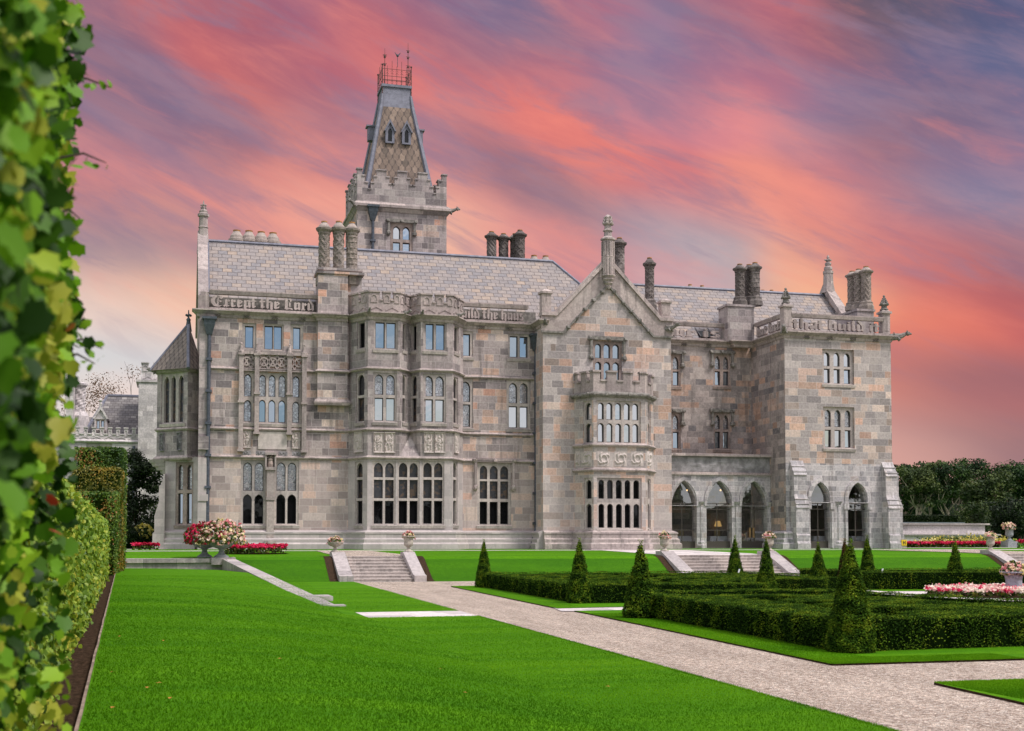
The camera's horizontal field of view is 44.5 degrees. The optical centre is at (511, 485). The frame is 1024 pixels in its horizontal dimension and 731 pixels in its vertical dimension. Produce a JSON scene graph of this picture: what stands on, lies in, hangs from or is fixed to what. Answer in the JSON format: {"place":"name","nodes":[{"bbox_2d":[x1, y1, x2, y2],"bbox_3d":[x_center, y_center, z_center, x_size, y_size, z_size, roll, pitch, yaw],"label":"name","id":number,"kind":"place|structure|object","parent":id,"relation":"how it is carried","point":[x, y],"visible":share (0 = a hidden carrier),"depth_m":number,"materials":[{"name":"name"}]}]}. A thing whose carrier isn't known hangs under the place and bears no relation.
{"place":"outdoors","nodes":[
{"label":"outdoors","id":0,"kind":"place"},
{"bbox_2d":[33,575,113,730],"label":"soil","id":1,"kind":"structure","parent":0,"point":[81,663],"depth_m":14.63,"materials":[{"name":"brown soil"}]},
{"bbox_2d":[1,469,110,730],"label":"clipped hedge","id":2,"kind":"object","parent":1,"relation":"on","point":[87,566],"visible":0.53,"depth_m":15.90,"materials":[{"name":"green plant"}]},
{"bbox_2d":[0,0,111,730],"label":"leafy hedge","id":3,"kind":"object","parent":1,"relation":"on","point":[42,77],"visible":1,"depth_m":2.23,"materials":[{"name":"green plant"}]},
{"bbox_2d":[70,466,124,571],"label":"hedge block","id":4,"kind":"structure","parent":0,"point":[102,479],"depth_m":52.62,"materials":[{"name":"green plant"}]},
{"bbox_2d":[76,490,122,574],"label":"hedge block","id":5,"kind":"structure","parent":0,"point":[106,504],"depth_m":49.76,"materials":[{"name":"green plant"}]},
{"bbox_2d":[74,446,127,568],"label":"hedge block","id":6,"kind":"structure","parent":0,"point":[105,456],"depth_m":55.55,"materials":[{"name":"green plant"}]},
{"bbox_2d":[287,582,458,611],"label":"lawn","id":7,"kind":"structure","parent":0,"point":[324,586],"depth_m":43.68,"materials":[{"name":"green plant"}]},
{"bbox_2d":[356,611,476,617],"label":"path","id":8,"kind":"structure","parent":0,"point":[414,613],"depth_m":33.81,"materials":[{"name":"grey stone"}]},
{"bbox_2d":[451,586,623,608],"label":"lawn","id":9,"kind":"structure","parent":0,"point":[582,605],"depth_m":41.52,"materials":[{"name":"green plant"}]},
{"bbox_2d":[474,539,490,587],"bbox_3d":[-1.206,3.338,53.133,0.825,2.123,0.824,1,-3,-15],"label":"topiary cone","id":10,"kind":"object","parent":9,"relation":"on","point":[483,567],"visible":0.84,"depth_m":52.94,"materials":[{"name":"green plant"}]},
{"bbox_2d":[566,538,591,603],"bbox_3d":[2.147,2.752,40.015,0.899,2.152,0.898,1,-3,-15],"label":"topiary cone","id":11,"kind":"object","parent":9,"relation":"on","point":[579,575],"visible":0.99,"depth_m":39.78,"materials":[{"name":"green plant"}]},
{"bbox_2d":[485,572,771,602],"bbox_3d":[3.352,3.745,47.062,6.642,0.710,15.370,1,-3,-15],"label":"parterre hedge","id":12,"kind":"object","parent":9,"relation":"on","point":[550,588],"visible":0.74,"depth_m":41.07,"materials":[{"name":"green plant"}]},
{"bbox_2d":[493,570,832,577],"bbox_3d":[6.736,4.053,54.059,14.801,0.707,6.592,-1,-3,21],"label":"parterre hedge","id":13,"kind":"object","parent":9,"relation":"on","point":[627,573],"visible":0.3,"depth_m":54.50,"materials":[{"name":"green plant"}]},
{"bbox_2d":[726,535,743,574],"bbox_3d":[9.876,3.357,55.335,0.917,2.287,0.916,-1,-3,16],"label":"topiary cone","id":14,"kind":"object","parent":9,"relation":"on","point":[734,564],"visible":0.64,"depth_m":55.20,"materials":[{"name":"green plant"}]},
{"bbox_2d":[669,577,829,590],"bbox_3d":[8.812,3.754,46.602,6.751,0.646,1.662,1,-3,-20],"label":"knot hedge","id":15,"kind":"object","parent":9,"relation":"on","point":[807,582],"visible":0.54,"depth_m":46.99,"materials":[{"name":"green plant"}]},
{"bbox_2d":[756,537,777,590],"bbox_3d":[8.423,2.793,41.305,0.843,2.185,0.844,-2,-3,32],"label":"topiary cone","id":16,"kind":"object","parent":9,"relation":"on","point":[766,573],"visible":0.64,"depth_m":41.15,"materials":[{"name":"green plant"}]},
{"bbox_2d":[740,576,837,591],"bbox_3d":[9.494,3.670,45.360,2.799,0.709,9.014,-2,-3,33],"label":"parterre hedge","id":17,"kind":"object","parent":9,"relation":"on","point":[832,583],"visible":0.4,"depth_m":47.77,"materials":[{"name":"green plant"}]},
{"bbox_2d":[808,542,827,577],"bbox_3d":[11.930,3.199,48.671,0.916,2.005,0.917,2,-3,-43],"label":"topiary cone","id":18,"kind":"object","parent":9,"relation":"on","point":[818,568],"visible":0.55,"depth_m":48.51,"materials":[{"name":"green plant"}]},
{"bbox_2d":[55,0,1023,483],"label":"sky","id":19,"kind":"structure","parent":0,"point":[714,136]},
{"bbox_2d":[78,568,1023,730],"bbox_3d":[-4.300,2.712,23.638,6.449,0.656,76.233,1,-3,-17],"label":"lawn","id":20,"kind":"structure","parent":0,"point":[136,572],"depth_m":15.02,"materials":[{"name":"green plant"}]},
{"bbox_2d":[74,575,114,730],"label":"lawn edging","id":21,"kind":"object","parent":20,"relation":"on","point":[78,721],"visible":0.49,"depth_m":12.48,"materials":[{"name":"grey stone"}]},
{"bbox_2d":[125,546,1023,556],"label":"terrace","id":22,"kind":"structure","parent":0,"point":[214,552],"depth_m":72.71,"materials":[{"name":"green plant"}]},
{"bbox_2d":[125,448,162,527],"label":"dark tree","id":23,"kind":"object","parent":22,"relation":"on","point":[142,471],"visible":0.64,"depth_m":92.66,"materials":[{"name":"green plant"}]},
{"bbox_2d":[224,543,287,553],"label":"flower bed","id":24,"kind":"object","parent":22,"relation":"on","point":[260,548],"visible":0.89,"depth_m":67.02,"materials":[{"name":"plant"}]},
{"bbox_2d":[146,50,911,549],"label":"manor house","id":25,"kind":"structure","parent":22,"relation":"on","point":[388,374],"depth_m":82.66,"materials":[{"name":"stone"}]},
{"bbox_2d":[159,372,185,426],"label":"window","id":26,"kind":"structure","parent":25,"relation":"in","point":[172,383],"depth_m":79.65,"materials":[{"name":"stone"}]},
{"bbox_2d":[173,462,193,527],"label":"window","id":27,"kind":"structure","parent":25,"relation":"in","point":[184,470],"depth_m":79.13,"materials":[{"name":"grey stone"}]},
{"bbox_2d":[243,372,253,425],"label":"window","id":28,"kind":"structure","parent":25,"relation":"in","point":[248,376],"depth_m":78.86,"materials":[{"name":"glass"}]},
{"bbox_2d":[242,323,255,351],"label":"window","id":29,"kind":"structure","parent":25,"relation":"in","point":[248,329],"depth_m":79.03,"materials":[{"name":"glass"}]},
{"bbox_2d":[239,460,265,527],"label":"window","id":30,"kind":"structure","parent":25,"relation":"in","point":[253,472],"depth_m":78.70,"materials":[{"name":"glass"}]},
{"bbox_2d":[259,373,286,426],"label":"window","id":31,"kind":"structure","parent":25,"relation":"in","point":[272,386],"depth_m":79.24,"materials":[{"name":"glass"}]},
{"bbox_2d":[262,324,284,352],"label":"window","id":32,"kind":"structure","parent":25,"relation":"in","point":[273,334],"depth_m":79.44,"materials":[{"name":"glass"}]},
{"bbox_2d":[274,460,299,527],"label":"window","id":33,"kind":"structure","parent":25,"relation":"in","point":[286,474],"depth_m":79.22,"materials":[{"name":"glass"}]},
{"bbox_2d":[290,325,302,352],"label":"window","id":34,"kind":"structure","parent":25,"relation":"in","point":[296,331],"depth_m":79.79,"materials":[{"name":"glass"}]},
{"bbox_2d":[292,374,301,426],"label":"window","id":35,"kind":"structure","parent":25,"relation":"in","point":[296,378],"depth_m":79.63,"materials":[{"name":"glass"}]},
{"bbox_2d":[353,461,362,527],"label":"window","id":36,"kind":"structure","parent":25,"relation":"in","point":[359,465],"depth_m":79.51,"materials":[{"name":"stone"}]},
{"bbox_2d":[354,373,364,425],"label":"window","id":37,"kind":"structure","parent":25,"relation":"in","point":[360,377],"depth_m":79.74,"materials":[{"name":"stone"}]},
{"bbox_2d":[371,461,396,527],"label":"window","id":38,"kind":"structure","parent":25,"relation":"in","point":[383,476],"depth_m":79.03,"materials":[{"name":"glass"}]},
{"bbox_2d":[372,372,397,425],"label":"window","id":39,"kind":"structure","parent":25,"relation":"in","point":[384,384],"depth_m":79.28,"materials":[{"name":"glass"}]},
{"bbox_2d":[373,320,398,352],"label":"window","id":40,"kind":"structure","parent":25,"relation":"in","point":[385,332],"depth_m":79.49,"materials":[{"name":"glass"}]},
{"bbox_2d":[386,218,417,250],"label":"window","id":41,"kind":"structure","parent":25,"relation":"in","point":[401,235],"depth_m":94.03,"materials":[{"name":"grey stone"}]},
{"bbox_2d":[397,461,420,527],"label":"window","id":42,"kind":"structure","parent":25,"relation":"in","point":[408,471],"depth_m":79.42,"materials":[{"name":"glass"}]},
{"bbox_2d":[421,461,444,527],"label":"window","id":43,"kind":"structure","parent":25,"relation":"in","point":[432,471],"depth_m":79.84,"materials":[{"name":"glass"}]},
{"bbox_2d":[422,374,446,426],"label":"window","id":44,"kind":"structure","parent":25,"relation":"in","point":[435,397],"depth_m":80.14,"materials":[{"name":"glass"}]},
{"bbox_2d":[422,322,447,354],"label":"window","id":45,"kind":"structure","parent":25,"relation":"in","point":[435,332],"depth_m":80.31,"materials":[{"name":"glass"}]},
{"bbox_2d":[462,379,473,430],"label":"window","id":46,"kind":"structure","parent":25,"relation":"in","point":[467,383],"depth_m":82.54,"materials":[{"name":"glass"}]},
{"bbox_2d":[472,458,516,528],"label":"window","id":47,"kind":"structure","parent":25,"relation":"in","point":[493,487],"depth_m":82.70,"materials":[{"name":"stone"}]},
{"bbox_2d":[507,334,530,361],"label":"window","id":48,"kind":"structure","parent":25,"relation":"in","point":[518,344],"depth_m":83.60,"materials":[{"name":"stone"}]},
{"bbox_2d":[506,380,531,431],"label":"window","id":49,"kind":"structure","parent":25,"relation":"in","point":[518,392],"depth_m":83.41,"materials":[{"name":"glass"}]},
{"bbox_2d":[582,478,592,530],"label":"window","id":50,"kind":"structure","parent":25,"relation":"in","point":[588,481],"depth_m":81.08,"materials":[{"name":"stone"}]},
{"bbox_2d":[584,401,591,442],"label":"window","id":51,"kind":"structure","parent":25,"relation":"in","point":[587,404],"depth_m":81.36,"materials":[{"name":"stone"}]},
{"bbox_2d":[588,335,627,379],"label":"window","id":52,"kind":"structure","parent":25,"relation":"in","point":[605,355],"depth_m":83.03,"materials":[{"name":"grey stone"}]},
{"bbox_2d":[597,400,639,442],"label":"window","id":53,"kind":"structure","parent":25,"relation":"in","point":[617,421],"depth_m":81.30,"materials":[{"name":"glass"}]},
{"bbox_2d":[596,478,642,530],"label":"window","id":54,"kind":"structure","parent":25,"relation":"in","point":[618,499],"depth_m":81.06,"materials":[{"name":"stone"}]},
{"bbox_2d":[671,408,685,451],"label":"window","id":55,"kind":"structure","parent":25,"relation":"in","point":[675,417],"depth_m":89.64,"materials":[{"name":"grey stone"}]},
{"bbox_2d":[671,350,686,389],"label":"window","id":56,"kind":"structure","parent":25,"relation":"in","point":[675,359],"depth_m":89.82,"materials":[{"name":"grey stone"}]},
{"bbox_2d":[709,350,735,389],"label":"window","id":57,"kind":"structure","parent":25,"relation":"in","point":[721,364],"depth_m":90.79,"materials":[{"name":"grey stone"}]},
{"bbox_2d":[710,408,734,451],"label":"window","id":58,"kind":"structure","parent":25,"relation":"in","point":[721,422],"depth_m":90.59,"materials":[{"name":"grey stone"}]},
{"bbox_2d":[822,349,855,387],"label":"window","id":59,"kind":"structure","parent":25,"relation":"in","point":[837,365],"depth_m":87.52,"materials":[{"name":"stone"}]},
{"bbox_2d":[823,407,855,451],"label":"window","id":60,"kind":"structure","parent":25,"relation":"in","point":[837,421],"depth_m":87.35,"materials":[{"name":"stone"}]},
{"bbox_2d":[126,554,987,559],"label":"terrace edge","id":61,"kind":"object","parent":22,"relation":"attached to","point":[539,557],"visible":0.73,"depth_m":65.74,"materials":[{"name":"grey plant"}]},
{"bbox_2d":[903,514,963,521],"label":"clipped hedge","id":62,"kind":"object","parent":22,"relation":"on","point":[931,518],"visible":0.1,"depth_m":112.72,"materials":[{"name":"green plant"}]},
{"bbox_2d":[903,523,1000,546],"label":"stone wall","id":63,"kind":"structure","parent":22,"relation":"on","point":[912,531],"depth_m":104.58,"materials":[{"name":"grey stone"}]},
{"bbox_2d":[907,533,1016,547],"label":"flower bed","id":64,"kind":"object","parent":22,"relation":"on","point":[944,542],"visible":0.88,"depth_m":96.75,"materials":[{"name":"red plant"}]},
{"bbox_2d":[239,557,1001,581],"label":"grass bank","id":65,"kind":"structure","parent":0,"point":[439,570],"depth_m":64.61,"materials":[{"name":"green plant"}]},
{"bbox_2d":[372,616,889,730],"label":"lawn","id":66,"kind":"structure","parent":0,"point":[637,668],"depth_m":17.55,"materials":[{"name":"green plant"}]},
{"bbox_2d":[282,547,1023,550],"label":"pavement","id":67,"kind":"structure","parent":0,"point":[805,549],"depth_m":83.52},
{"bbox_2d":[605,550,756,554],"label":"path","id":68,"kind":"structure","parent":0,"point":[685,552],"depth_m":73.67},
{"bbox_2d":[357,581,1023,730],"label":"gravel","id":69,"kind":"structure","parent":0,"point":[908,697],"depth_m":19.62,"materials":[{"name":"beige gravel"}]},
{"bbox_2d":[923,582,1023,597],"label":"flower bed","id":70,"kind":"object","parent":69,"relation":"on","point":[998,590],"visible":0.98,"depth_m":44.41,"materials":[{"name":"plant"}]},
{"bbox_2d":[999,560,1023,592],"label":"flower urn","id":71,"kind":"object","parent":70,"relation":"on","point":[1012,571],"visible":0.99,"depth_m":46.03,"materials":[{"name":"pink plant"}]},
{"bbox_2d":[574,610,1023,665],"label":"lawn","id":72,"kind":"structure","parent":0,"point":[1018,651],"depth_m":22.57,"materials":[{"name":"green plant"}]},
{"bbox_2d":[621,540,655,617],"bbox_3d":[3.328,2.449,32.490,0.989,2.097,0.990,0,-3,1],"label":"topiary cone","id":73,"kind":"object","parent":72,"relation":"on","point":[638,596],"visible":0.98,"depth_m":32.26,"materials":[{"name":"green plant"}]},
{"bbox_2d":[684,594,787,606],"bbox_3d":[5.434,3.059,30.741,1.000,0.628,5.044,1,-3,-13],"label":"knot hedge","id":74,"kind":"object","parent":72,"relation":"on","point":[752,600],"visible":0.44,"depth_m":30.29,"materials":[{"name":"green plant"}]},
{"bbox_2d":[703,593,800,602],"bbox_3d":[6.270,3.134,32.638,2.801,0.648,1.444,0,-3,-6],"label":"knot hedge","id":75,"kind":"object","parent":72,"relation":"on","point":[766,597],"visible":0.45,"depth_m":32.42,"materials":[{"name":"green plant"}]},
{"bbox_2d":[777,596,834,607],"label":"knot hedge","id":76,"kind":"object","parent":72,"relation":"on","point":[813,600],"visible":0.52,"depth_m":30.42,"materials":[{"name":"green plant"}]},
{"bbox_2d":[760,603,888,618],"bbox_3d":[6.390,2.853,26.291,1.006,0.655,4.790,0,-3,-11],"label":"knot hedge","id":77,"kind":"object","parent":72,"relation":"on","point":[819,609],"visible":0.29,"depth_m":26.79,"materials":[{"name":"green plant"}]},
{"bbox_2d":[651,590,1023,650],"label":"parterre hedge","id":78,"kind":"object","parent":72,"relation":"on","point":[914,631],"visible":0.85,"depth_m":23.66,"materials":[{"name":"green plant"}]},
{"bbox_2d":[655,587,1023,603],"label":"parterre hedge","id":79,"kind":"object","parent":72,"relation":"on","point":[816,591],"visible":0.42,"depth_m":34.63,"materials":[{"name":"green plant"}]},
{"bbox_2d":[825,537,877,653],"bbox_3d":[6.116,2.003,22.619,0.955,2.120,0.965,1,-3,-15],"label":"topiary cone","id":80,"kind":"object","parent":72,"relation":"on","point":[852,630],"visible":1,"depth_m":22.37,"materials":[{"name":"green plant"}]},
{"bbox_2d":[869,604,930,616],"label":"knot hedge","id":81,"kind":"object","parent":72,"relation":"on","point":[906,608],"visible":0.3,"depth_m":26.86,"materials":[{"name":"green plant"}]},
{"bbox_2d":[868,597,967,607],"bbox_3d":[9.081,2.971,28.974,2.300,0.656,2.758,-2,-3,40],"label":"knot hedge","id":82,"kind":"object","parent":72,"relation":"on","point":[884,601],"visible":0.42,"depth_m":29.23,"materials":[{"name":"green plant"}]},
{"bbox_2d":[869,602,1023,615],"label":"knot hedge","id":83,"kind":"object","parent":72,"relation":"on","point":[1016,607],"visible":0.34,"depth_m":27.32,"materials":[{"name":"green plant"}]},
{"bbox_2d":[892,607,1022,616],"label":"knot hedge","id":84,"kind":"object","parent":72,"relation":"on","point":[948,612],"visible":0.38,"depth_m":25.19,"materials":[{"name":"green plant"}]},
{"bbox_2d":[920,602,1023,610],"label":"knot hedge","id":85,"kind":"object","parent":72,"relation":"on","point":[958,606],"visible":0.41,"depth_m":27.05,"materials":[{"name":"green plant"}]},
{"bbox_2d":[869,589,924,590],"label":"lawn","id":86,"kind":"structure","parent":0,"point":[899,590],"depth_m":50.10,"materials":[{"name":"green plant"}]},
{"bbox_2d":[860,535,875,570],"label":"topiary cone","id":87,"kind":"object","parent":86,"relation":"on","point":[867,564],"visible":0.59,"depth_m":56.45,"materials":[{"name":"green plant"}]},
{"bbox_2d":[795,568,1023,589],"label":"parterre hedge","id":88,"kind":"object","parent":86,"relation":"on","point":[879,579],"visible":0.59,"depth_m":50.95,"materials":[{"name":"green plant"}]},
{"bbox_2d":[946,539,964,582],"bbox_3d":[18.261,3.267,51.524,0.934,2.126,0.935,1,-3,-12],"label":"topiary cone","id":89,"kind":"object","parent":86,"relation":"on","point":[955,564],"visible":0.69,"depth_m":51.40,"materials":[{"name":"green plant"}]},
{"bbox_2d":[934,682,1023,704],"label":"lawn","id":90,"kind":"structure","parent":0,"point":[1004,698],"depth_m":16.36,"materials":[{"name":"green plant"}]},
{"bbox_3d":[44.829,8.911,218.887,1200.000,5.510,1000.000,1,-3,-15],"label":"ground","id":91,"kind":"structure","parent":0,"visible":0},
{"bbox_2d":[59,361,140,415],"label":"bare tree","id":92,"kind":"object","parent":91,"relation":"on","point":[97,391],"visible":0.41,"depth_m":121.95,"materials":[{"name":"brown plant"}]},
{"bbox_2d":[55,362,164,521],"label":"stone house","id":93,"kind":"structure","parent":91,"relation":"on","point":[126,421],"depth_m":103.59,"materials":[{"name":"grey stone"}]},
{"bbox_2d":[125,557,345,606],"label":"wall","id":94,"kind":"structure","parent":91,"relation":"on","point":[227,564],"depth_m":59.32,"materials":[{"name":"stone"}]},
{"bbox_2d":[183,521,224,556],"bbox_3d":[-15.031,2.631,61.170,2.134,1.799,2.043,-2,-3,36],"label":"flower urn","id":95,"kind":"object","parent":94,"relation":"on","point":[190,538],"visible":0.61,"depth_m":60.72,"materials":[{"name":"red stone"}]},
{"bbox_2d":[195,518,247,557],"bbox_3d":[-14.068,2.523,60.662,2.539,1.971,2.622,1,-3,-15],"label":"flower urn","id":96,"kind":"object","parent":94,"relation":"on","point":[220,545],"visible":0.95,"depth_m":60.16,"materials":[{"name":"pink stone"}]},
{"bbox_2d":[330,552,426,581],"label":"stone steps","id":97,"kind":"structure","parent":91,"relation":"on","point":[404,567],"depth_m":62.22,"materials":[{"name":"grey stone"}]},
{"bbox_2d":[656,551,799,575],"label":"stone steps","id":98,"kind":"structure","parent":91,"relation":"on","point":[711,563],"depth_m":67.61,"materials":[{"name":"grey stone"}]},
{"bbox_2d":[896,465,942,515],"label":"woodland tree","id":99,"kind":"object","parent":91,"relation":"on","point":[915,484],"visible":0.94,"depth_m":186.41,"materials":[{"name":"green plant"}]},
{"bbox_2d":[901,460,953,515],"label":"woodland tree","id":100,"kind":"object","parent":91,"relation":"on","point":[929,466],"visible":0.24,"depth_m":194.55,"materials":[{"name":"green plant"}]},
{"bbox_2d":[923,461,990,514],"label":"woodland tree","id":101,"kind":"object","parent":91,"relation":"on","point":[939,498],"visible":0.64,"depth_m":193.19,"materials":[{"name":"green plant"}]},
{"bbox_2d":[903,498,1023,538],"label":"woodland","id":102,"kind":"object","parent":91,"relation":"on","point":[936,509],"visible":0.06,"depth_m":234.41,"materials":[{"name":"green plant"}]},
{"bbox_2d":[949,457,991,517],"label":"woodland tree","id":103,"kind":"object","parent":91,"relation":"on","point":[976,465],"visible":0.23,"depth_m":200.05,"materials":[{"name":"green plant"}]},
{"bbox_2d":[950,500,991,531],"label":"woodland bush","id":104,"kind":"object","parent":91,"relation":"on","point":[967,514],"visible":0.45,"depth_m":153.83,"materials":[{"name":"green plant"}]},
{"bbox_2d":[957,468,1017,529],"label":"woodland tree","id":105,"kind":"object","parent":91,"relation":"on","point":[970,491],"visible":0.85,"depth_m":181.54,"materials":[{"name":"green plant"}]},
{"bbox_2d":[980,550,1023,563],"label":"stone steps","id":106,"kind":"structure","parent":91,"relation":"on","point":[1003,557],"depth_m":72.87,"materials":[{"name":"grey stone"}]},
{"bbox_2d":[981,497,1023,540],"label":"woodland bush","id":107,"kind":"object","parent":91,"relation":"on","point":[996,520],"visible":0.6,"depth_m":161.06,"materials":[{"name":"green plant"}]},
{"bbox_2d":[996,496,1023,539],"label":"woodland bush","id":108,"kind":"object","parent":91,"relation":"on","point":[1019,530],"visible":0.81,"depth_m":159.08,"materials":[{"name":"green plant"}]},
{"bbox_2d":[1000,459,1023,499],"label":"woodland tree","id":109,"kind":"object","parent":91,"relation":"on","point":[1018,469],"visible":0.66,"depth_m":191.35,"materials":[{"name":"green plant"}]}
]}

